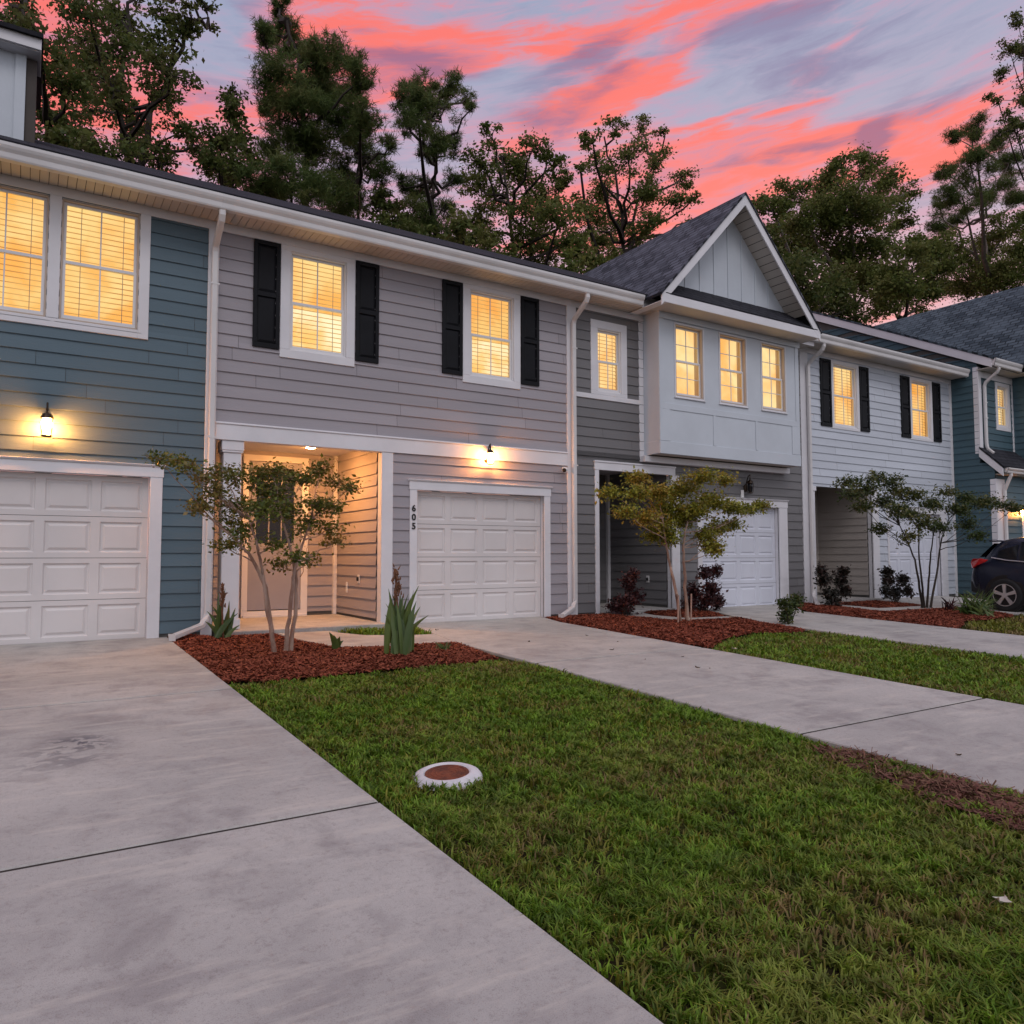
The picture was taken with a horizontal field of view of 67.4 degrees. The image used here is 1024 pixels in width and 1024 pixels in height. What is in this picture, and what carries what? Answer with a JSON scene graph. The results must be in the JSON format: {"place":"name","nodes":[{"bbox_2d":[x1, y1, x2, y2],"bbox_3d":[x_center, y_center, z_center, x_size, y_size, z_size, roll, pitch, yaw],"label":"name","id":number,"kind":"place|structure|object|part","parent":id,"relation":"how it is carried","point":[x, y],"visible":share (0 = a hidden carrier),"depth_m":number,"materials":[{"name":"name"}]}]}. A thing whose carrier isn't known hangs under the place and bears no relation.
{"place":"outdoors","nodes":[
{"label":"outdoors","id":0,"kind":"place"},
{"bbox_2d":[0,637,662,1023],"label":"driveway","id":1,"kind":"structure","parent":0,"point":[186,837],"depth_m":3.08,"materials":[{"name":"concrete"}]},
{"bbox_2d":[278,631,452,646],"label":"walkway","id":2,"kind":"structure","parent":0,"point":[347,639],"depth_m":10.25,"materials":[{"name":"concrete"}]},
{"bbox_2d":[435,642,450,649],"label":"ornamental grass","id":3,"kind":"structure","parent":0,"point":[440,645],"depth_m":9.21,"materials":[{"name":"green plant"}]},
{"bbox_2d":[0,0,1023,538],"label":"sky","id":4,"kind":"structure","parent":0,"point":[752,93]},
{"bbox_2d":[145,570,1023,1023],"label":"ground","id":5,"kind":"structure","parent":0,"point":[693,932],"depth_m":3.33,"materials":[{"name":"green plant"}]},
{"bbox_2d":[0,0,110,472],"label":"oak tree","id":6,"kind":"object","parent":5,"relation":"on","point":[22,14],"visible":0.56,"depth_m":17.96,"materials":[{"name":"green plant"}]},
{"bbox_2d":[0,21,223,644],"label":"townhouse","id":7,"kind":"structure","parent":5,"relation":"on","point":[105,285],"depth_m":9.88,"materials":[{"name":"blue wood"}]},
{"bbox_2d":[0,184,49,320],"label":"window","id":8,"kind":"structure","parent":7,"relation":"in","point":[24,214],"depth_m":9.54,"materials":[{"name":"yellow glass"}]},
{"bbox_2d":[0,471,148,644],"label":"garage door","id":9,"kind":"structure","parent":7,"relation":"in","point":[73,547],"depth_m":9.65,"materials":[{"name":"paint"}]},
{"bbox_2d":[55,198,140,332],"bbox_3d":[-5.351,-3.162,9.970,0.990,1.630,0.240,2,-4,-32],"label":"window","id":10,"kind":"structure","parent":7,"relation":"in","point":[100,258],"depth_m":9.98,"materials":[{"name":"yellow glass"}]},
{"bbox_2d":[43,0,222,477],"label":"oak tree","id":11,"kind":"object","parent":5,"relation":"on","point":[130,148],"visible":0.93,"depth_m":20.99,"materials":[{"name":"green plant"}]},
{"bbox_2d":[187,81,264,190],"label":"pine tree","id":12,"kind":"object","parent":5,"relation":"on","point":[223,145],"visible":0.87,"depth_m":21.56,"materials":[{"name":"green plant"}]},
{"bbox_2d":[232,0,380,210],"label":"pine tree","id":13,"kind":"object","parent":5,"relation":"on","point":[321,97],"visible":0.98,"depth_m":23.92,"materials":[{"name":"green plant"}]},
{"bbox_2d":[167,633,498,682],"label":"mulch","id":14,"kind":"object","parent":5,"relation":"on","point":[239,658],"visible":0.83,"depth_m":8.51,"materials":[{"name":"brown wood"}]},
{"bbox_2d":[205,582,238,637],"bbox_3d":[-3.772,1.336,9.975,0.449,0.847,0.315,2,-4,-32],"label":"strap leaf plant","id":15,"kind":"object","parent":14,"relation":"on","point":[222,627],"visible":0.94,"depth_m":9.92,"materials":[{"name":"green plant"}]},
{"bbox_2d":[135,446,365,651],"bbox_3d":[-2.875,0.497,8.664,2.574,2.404,1.334,2,-4,-32],"label":"tree","id":16,"kind":"object","parent":14,"relation":"on","point":[260,510],"visible":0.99,"depth_m":8.71,"materials":[{"name":"green plant"}]},
{"bbox_2d":[384,563,426,654],"bbox_3d":[-1.257,1.164,9.025,0.628,1.124,0.518,2,-4,-32],"label":"strap leaf plant","id":17,"kind":"object","parent":14,"relation":"on","point":[400,625],"visible":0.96,"depth_m":8.85,"materials":[{"name":"green plant"}]},
{"bbox_2d":[329,632,342,648],"bbox_3d":[-2.083,1.563,9.128,0.100,0.311,0.430,0,-3,-2],"label":"young plant","id":18,"kind":"object","parent":5,"relation":"on","point":[336,642],"visible":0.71,"depth_m":9.05,"materials":[{"name":"green plant"}]},
{"bbox_2d":[310,90,403,219],"bbox_3d":[-5.557,-6.141,26.207,3.504,17.521,7.569,0,-3,-1],"label":"pine tree","id":19,"kind":"object","parent":5,"relation":"on","point":[363,121],"visible":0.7,"depth_m":27.70,"materials":[{"name":"green plant"}]},
{"bbox_2d":[164,171,590,640],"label":"townhouse","id":20,"kind":"structure","parent":5,"relation":"on","point":[403,374],"depth_m":12.33,"materials":[{"name":"grey wood"}]},
{"bbox_2d":[247,461,301,610],"bbox_3d":[-3.951,0.394,12.815,0.876,2.460,0.084,2,-4,-32],"label":"front door","id":21,"kind":"structure","parent":20,"relation":"in","point":[278,584],"depth_m":12.80,"materials":[{"name":"paint"}]},
{"bbox_2d":[279,244,355,366],"bbox_3d":[-2.935,-3.043,11.504,1.130,1.660,0.243,2,-4,-32],"label":"window","id":22,"kind":"structure","parent":20,"relation":"in","point":[317,295],"depth_m":11.51,"materials":[{"name":"glass"}]},
{"bbox_2d":[417,491,540,622],"bbox_3d":[-0.546,0.755,12.843,2.440,2.126,0.064,2,-4,-32],"label":"garage door","id":23,"kind":"structure","parent":20,"relation":"in","point":[478,555],"depth_m":12.79,"materials":[{"name":"paint"}]},
{"bbox_2d":[462,283,520,389],"bbox_3d":[-0.396,-2.954,13.114,1.135,1.660,0.243,2,-4,-32],"label":"window","id":24,"kind":"structure","parent":20,"relation":"in","point":[491,318],"depth_m":13.14,"materials":[{"name":"glass"}]},
{"bbox_2d":[338,625,430,634],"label":"grass","id":25,"kind":"structure","parent":5,"relation":"on","point":[380,631],"depth_m":10.96,"materials":[{"name":"green plant"}]},
{"bbox_2d":[361,184,437,237],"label":"bushy tree","id":26,"kind":"object","parent":5,"relation":"on","point":[383,216],"visible":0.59,"depth_m":26.70,"materials":[{"name":"green plant"}]},
{"bbox_2d":[382,64,478,491],"bbox_3d":[-2.816,-7.293,25.811,3.532,19.964,9.536,0,-3,-3],"label":"pine tree","id":27,"kind":"object","parent":5,"relation":"on","point":[421,102],"visible":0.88,"depth_m":26.21,"materials":[{"name":"green plant"}]},
{"bbox_2d":[414,762,482,790],"bbox_3d":[-0.383,1.590,4.544,0.431,0.143,0.430,2,-4,-32],"label":"cleanout cover","id":28,"kind":"object","parent":5,"relation":"on","point":[449,773],"visible":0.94,"depth_m":4.50,"materials":[{"name":"concrete"}]},
{"bbox_2d":[436,203,522,258],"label":"bushy tree","id":29,"kind":"object","parent":5,"relation":"on","point":[460,233],"visible":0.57,"depth_m":24.30,"materials":[{"name":"green plant"}]},
{"bbox_2d":[455,120,604,266],"bbox_3d":[0.280,-6.169,28.509,6.238,18.026,9.620,-1,-3,9],"label":"oak tree","id":30,"kind":"object","parent":5,"relation":"on","point":[536,206],"visible":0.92,"depth_m":29.51,"materials":[{"name":"green plant"}]},
{"bbox_2d":[549,230,623,273],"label":"bushy tree","id":31,"kind":"object","parent":5,"relation":"on","point":[589,259],"visible":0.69,"depth_m":26.28,"materials":[{"name":"green plant"}]},
{"bbox_2d":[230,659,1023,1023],"bbox_3d":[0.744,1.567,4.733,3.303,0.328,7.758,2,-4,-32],"label":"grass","id":32,"kind":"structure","parent":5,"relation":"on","point":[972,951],"depth_m":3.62,"materials":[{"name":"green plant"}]},
{"bbox_2d":[992,894,1010,902],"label":"fallen leaf","id":33,"kind":"object","parent":32,"relation":"on","point":[1004,899],"visible":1,"depth_m":3.00,"materials":[{"name":"white"}]},
{"bbox_2d":[441,192,821,614],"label":"townhouse","id":34,"kind":"structure","parent":5,"relation":"on","point":[694,335],"depth_m":15.40,"materials":[{"name":"wood"}]},
{"bbox_2d":[590,319,626,397],"bbox_3d":[1.759,-2.859,14.479,0.870,1.400,0.243,2,-4,-32],"label":"window","id":35,"kind":"structure","parent":34,"relation":"in","point":[608,343],"depth_m":14.51,"materials":[{"name":"plastic"}]},
{"bbox_2d":[674,322,705,401],"bbox_3d":[3.386,-2.897,14.998,0.840,1.470,0.275,2,-4,-32],"label":"window","id":36,"kind":"structure","parent":34,"relation":"in","point":[688,343],"depth_m":15.12,"materials":[{"name":"glass"}]},
{"bbox_2d":[718,332,748,408],"bbox_3d":[4.424,-2.860,15.656,0.860,1.470,0.275,2,-4,-32],"label":"window","id":37,"kind":"structure","parent":34,"relation":"in","point":[733,390],"depth_m":15.78,"materials":[{"name":"glass"}]},
{"bbox_2d":[702,508,775,607],"bbox_3d":[4.755,0.972,16.203,2.370,2.181,0.064,2,-4,-32],"label":"garage door","id":38,"kind":"structure","parent":34,"relation":"in","point":[748,576],"depth_m":16.35,"materials":[{"name":"white metal"}]},
{"bbox_2d":[760,341,786,413],"bbox_3d":[5.471,-2.824,16.320,0.840,1.470,0.275,2,-4,-32],"label":"window","id":39,"kind":"structure","parent":34,"relation":"in","point":[773,362],"depth_m":16.45,"materials":[{"name":"glass"}]},
{"bbox_2d":[570,113,703,258],"bbox_3d":[5.360,-8.484,32.971,6.224,23.202,13.130,-1,-3,11],"label":"oak tree","id":40,"kind":"object","parent":5,"relation":"on","point":[648,193],"visible":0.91,"depth_m":32.85,"materials":[{"name":"green plant"}]},
{"bbox_2d":[545,613,804,647],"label":"mulch","id":41,"kind":"object","parent":5,"relation":"on","point":[709,632],"visible":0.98,"depth_m":11.94,"materials":[{"name":"brown wood"}]},
{"bbox_2d":[601,566,646,614],"bbox_3d":[2.107,1.444,13.785,0.891,0.957,1.005,2,-4,-32],"label":"shrub","id":42,"kind":"object","parent":41,"relation":"on","point":[622,603],"visible":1,"depth_m":13.81,"materials":[{"name":"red plant"}]},
{"bbox_2d":[592,465,777,620],"bbox_3d":[3.066,0.563,12.893,4.408,2.719,1.353,2,-4,-32],"label":"tree","id":43,"kind":"object","parent":41,"relation":"on","point":[662,530],"visible":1,"depth_m":12.74,"materials":[{"name":"green plant"}]},
{"bbox_2d":[677,595,678,622],"bbox_3d":[2.707,1.631,12.507,0.044,0.551,0.028,2,-4,-32],"label":"tree stake","id":44,"kind":"object","parent":5,"relation":"on","point":[678,609],"visible":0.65,"depth_m":12.50,"materials":[{"name":"brown wood"}]},
{"bbox_2d":[643,608,725,617],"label":"mulch","id":45,"kind":"object","parent":5,"relation":"on","point":[673,613],"visible":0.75,"depth_m":14.10,"materials":[{"name":"brown wood"}]},
{"bbox_2d":[690,594,691,619],"bbox_3d":[2.994,1.645,12.834,0.044,0.551,0.028,2,-4,-32],"label":"tree stake","id":46,"kind":"object","parent":5,"relation":"on","point":[690,606],"visible":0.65,"depth_m":12.83,"materials":[{"name":"brown wood"}]},
{"bbox_2d":[680,562,727,611],"bbox_3d":[3.764,1.503,14.632,1.305,1.090,0.788,2,-4,-32],"label":"shrub","id":47,"kind":"object","parent":5,"relation":"on","point":[707,596],"visible":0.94,"depth_m":14.53,"materials":[{"name":"brown plant"}]},
{"bbox_2d":[767,222,811,303],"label":"bushy tree","id":48,"kind":"object","parent":5,"relation":"on","point":[772,231],"visible":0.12,"depth_m":32.13,"materials":[{"name":"green plant"}]},
{"bbox_2d":[775,591,806,624],"bbox_3d":[4.538,1.615,12.659,0.458,0.621,1.129,-2,-4,36],"label":"shrub","id":49,"kind":"object","parent":5,"relation":"on","point":[787,612],"visible":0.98,"depth_m":12.79,"materials":[{"name":"green plant"}]},
{"bbox_2d":[780,243,884,325],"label":"bushy tree","id":50,"kind":"object","parent":5,"relation":"on","point":[832,294],"visible":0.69,"depth_m":27.27,"materials":[{"name":"green plant"}]},
{"bbox_2d":[812,562,853,605],"bbox_3d":[6.893,1.596,16.424,0.650,1.061,1.245,-3,-5,44],"label":"shrub","id":51,"kind":"object","parent":5,"relation":"on","point":[824,580],"visible":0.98,"depth_m":16.36,"materials":[{"name":"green plant"}]},
{"bbox_2d":[749,139,924,319],"bbox_3d":[17.467,-8.558,38.463,20.177,23.838,7.776,2,-4,-32],"label":"oak tree","id":52,"kind":"object","parent":5,"relation":"on","point":[829,210],"visible":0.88,"depth_m":36.86,"materials":[{"name":"green plant"}]},
{"bbox_2d":[774,332,969,604],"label":"townhouse","id":53,"kind":"structure","parent":5,"relation":"on","point":[865,407],"depth_m":19.00,"materials":[{"name":"white wood"}]},
{"bbox_2d":[830,359,859,431],"bbox_3d":[7.874,-2.750,18.364,1.090,1.630,0.248,2,-4,-32],"label":"window","id":54,"kind":"structure","parent":53,"relation":"in","point":[844,376],"depth_m":18.48,"materials":[{"name":"glass"}]},
{"bbox_2d":[889,514,937,597],"bbox_3d":[10.217,1.148,19.666,2.330,2.211,0.064,2,-4,-32],"label":"garage door","id":55,"kind":"structure","parent":53,"relation":"in","point":[901,558],"depth_m":19.69,"materials":[{"name":"white plastic"}]},
{"bbox_2d":[910,377,933,441],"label":"window","id":56,"kind":"structure","parent":53,"relation":"in","point":[920,389],"depth_m":20.21,"materials":[{"name":"glass"}]},
{"bbox_2d":[838,600,920,607],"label":"mulch","id":57,"kind":"object","parent":5,"relation":"on","point":[877,604],"visible":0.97,"depth_m":16.87,"materials":[{"name":"brown wood"}]},
{"bbox_2d":[874,565,917,601],"bbox_3d":[8.856,1.678,17.604,0.833,0.935,1.661,-2,-4,35],"label":"shrub","id":58,"kind":"object","parent":57,"relation":"on","point":[888,582],"visible":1,"depth_m":17.51,"materials":[{"name":"green plant"}]},
{"bbox_2d":[798,602,1013,627],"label":"mulch","id":59,"kind":"object","parent":5,"relation":"on","point":[942,617],"visible":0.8,"depth_m":14.51,"materials":[{"name":"brown wood"}]},
{"bbox_2d":[830,468,1023,607],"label":"tree","id":60,"kind":"object","parent":59,"relation":"on","point":[966,502],"visible":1,"depth_m":16.17,"materials":[{"name":"green plant"}]},
{"bbox_2d":[954,589,1000,616],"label":"ornamental grass","id":61,"kind":"object","parent":59,"relation":"on","point":[979,607],"depth_m":14.68,"materials":[{"name":"green plant"}]},
{"bbox_2d":[852,224,982,325],"bbox_3d":[19.980,-6.025,37.843,6.063,18.734,16.467,-1,-3,20],"label":"bushy tree","id":62,"kind":"object","parent":5,"relation":"on","point":[893,289],"visible":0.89,"depth_m":35.87,"materials":[{"name":"green plant"}]},
{"bbox_2d":[811,285,1023,597],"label":"townhouse","id":63,"kind":"structure","parent":5,"relation":"on","point":[981,338],"depth_m":20.80,"materials":[{"name":"teal wood"}]},
{"bbox_2d":[994,382,1010,431],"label":"window","id":64,"kind":"structure","parent":63,"relation":"in","point":[1002,391],"depth_m":21.04,"materials":[{"name":"glass"}]},
{"bbox_2d":[814,742,1023,832],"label":"pine straw","id":65,"kind":"object","parent":5,"relation":"on","point":[960,788],"visible":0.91,"depth_m":4.41,"materials":[{"name":"plant"}]},
{"bbox_2d":[918,206,1023,304],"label":"bushy tree","id":66,"kind":"object","parent":5,"relation":"on","point":[1006,273],"visible":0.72,"depth_m":45.77,"materials":[{"name":"green plant"}]},
{"bbox_2d":[920,107,1023,294],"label":"pine tree","id":67,"kind":"object","parent":5,"relation":"on","point":[978,155],"visible":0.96,"depth_m":44.44,"materials":[{"name":"green plant"}]},
{"bbox_2d":[979,6,1023,181],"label":"oak tree","id":68,"kind":"object","parent":5,"relation":"on","point":[1016,48],"visible":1,"depth_m":40.26,"materials":[{"name":"green plant"}]},
{"bbox_2d":[627,612,728,618],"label":"walkway","id":69,"kind":"structure","parent":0,"point":[650,615],"depth_m":13.69,"materials":[{"name":"concrete"}]},
{"bbox_2d":[418,617,1023,793],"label":"driveway","id":70,"kind":"structure","parent":0,"point":[925,726],"depth_m":7.01,"materials":[{"name":"concrete"}]},
{"bbox_2d":[706,604,1023,657],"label":"driveway","id":71,"kind":"structure","parent":0,"point":[1009,645],"depth_m":12.12,"materials":[{"name":"concrete"}]},
{"bbox_2d":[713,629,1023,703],"bbox_3d":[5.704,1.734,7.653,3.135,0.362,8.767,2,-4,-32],"label":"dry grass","id":72,"kind":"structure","parent":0,"point":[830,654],"depth_m":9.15,"materials":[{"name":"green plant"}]},
{"bbox_2d":[714,630,1023,704],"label":"grass","id":73,"kind":"structure","parent":0,"point":[863,666],"depth_m":9.12,"materials":[{"name":"green plant"}]},
{"bbox_2d":[842,605,941,610],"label":"walkway","id":74,"kind":"structure","parent":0,"point":[897,608],"depth_m":16.20,"materials":[{"name":"concrete"}]},
{"bbox_2d":[941,596,957,609],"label":"ornamental grass","id":75,"kind":"object","parent":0,"point":[950,606],"depth_m":15.61,"materials":[{"name":"green plant"}]},
{"bbox_2d":[879,596,1023,614],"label":"driveway","id":76,"kind":"structure","parent":0,"point":[937,601],"depth_m":18.26,"materials":[{"name":"concrete"}]},
{"bbox_2d":[971,537,1023,611],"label":"parked car","id":77,"kind":"object","parent":76,"relation":"on","point":[999,568],"visible":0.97,"depth_m":15.95,"materials":[{"name":"blue paint"}]},
{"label":"rear window","id":78,"kind":"part","parent":77,"relation":"part of","materials":[{"name":"black glass"}]},
{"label":"side window","id":79,"kind":"part","parent":77,"relation":"part of","materials":[{"name":"black glass"}]},
{"bbox_2d":[965,613,1023,635],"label":"grass","id":80,"kind":"structure","parent":0,"point":[1016,627],"depth_m":13.12,"materials":[{"name":"green plant"}]}
]}

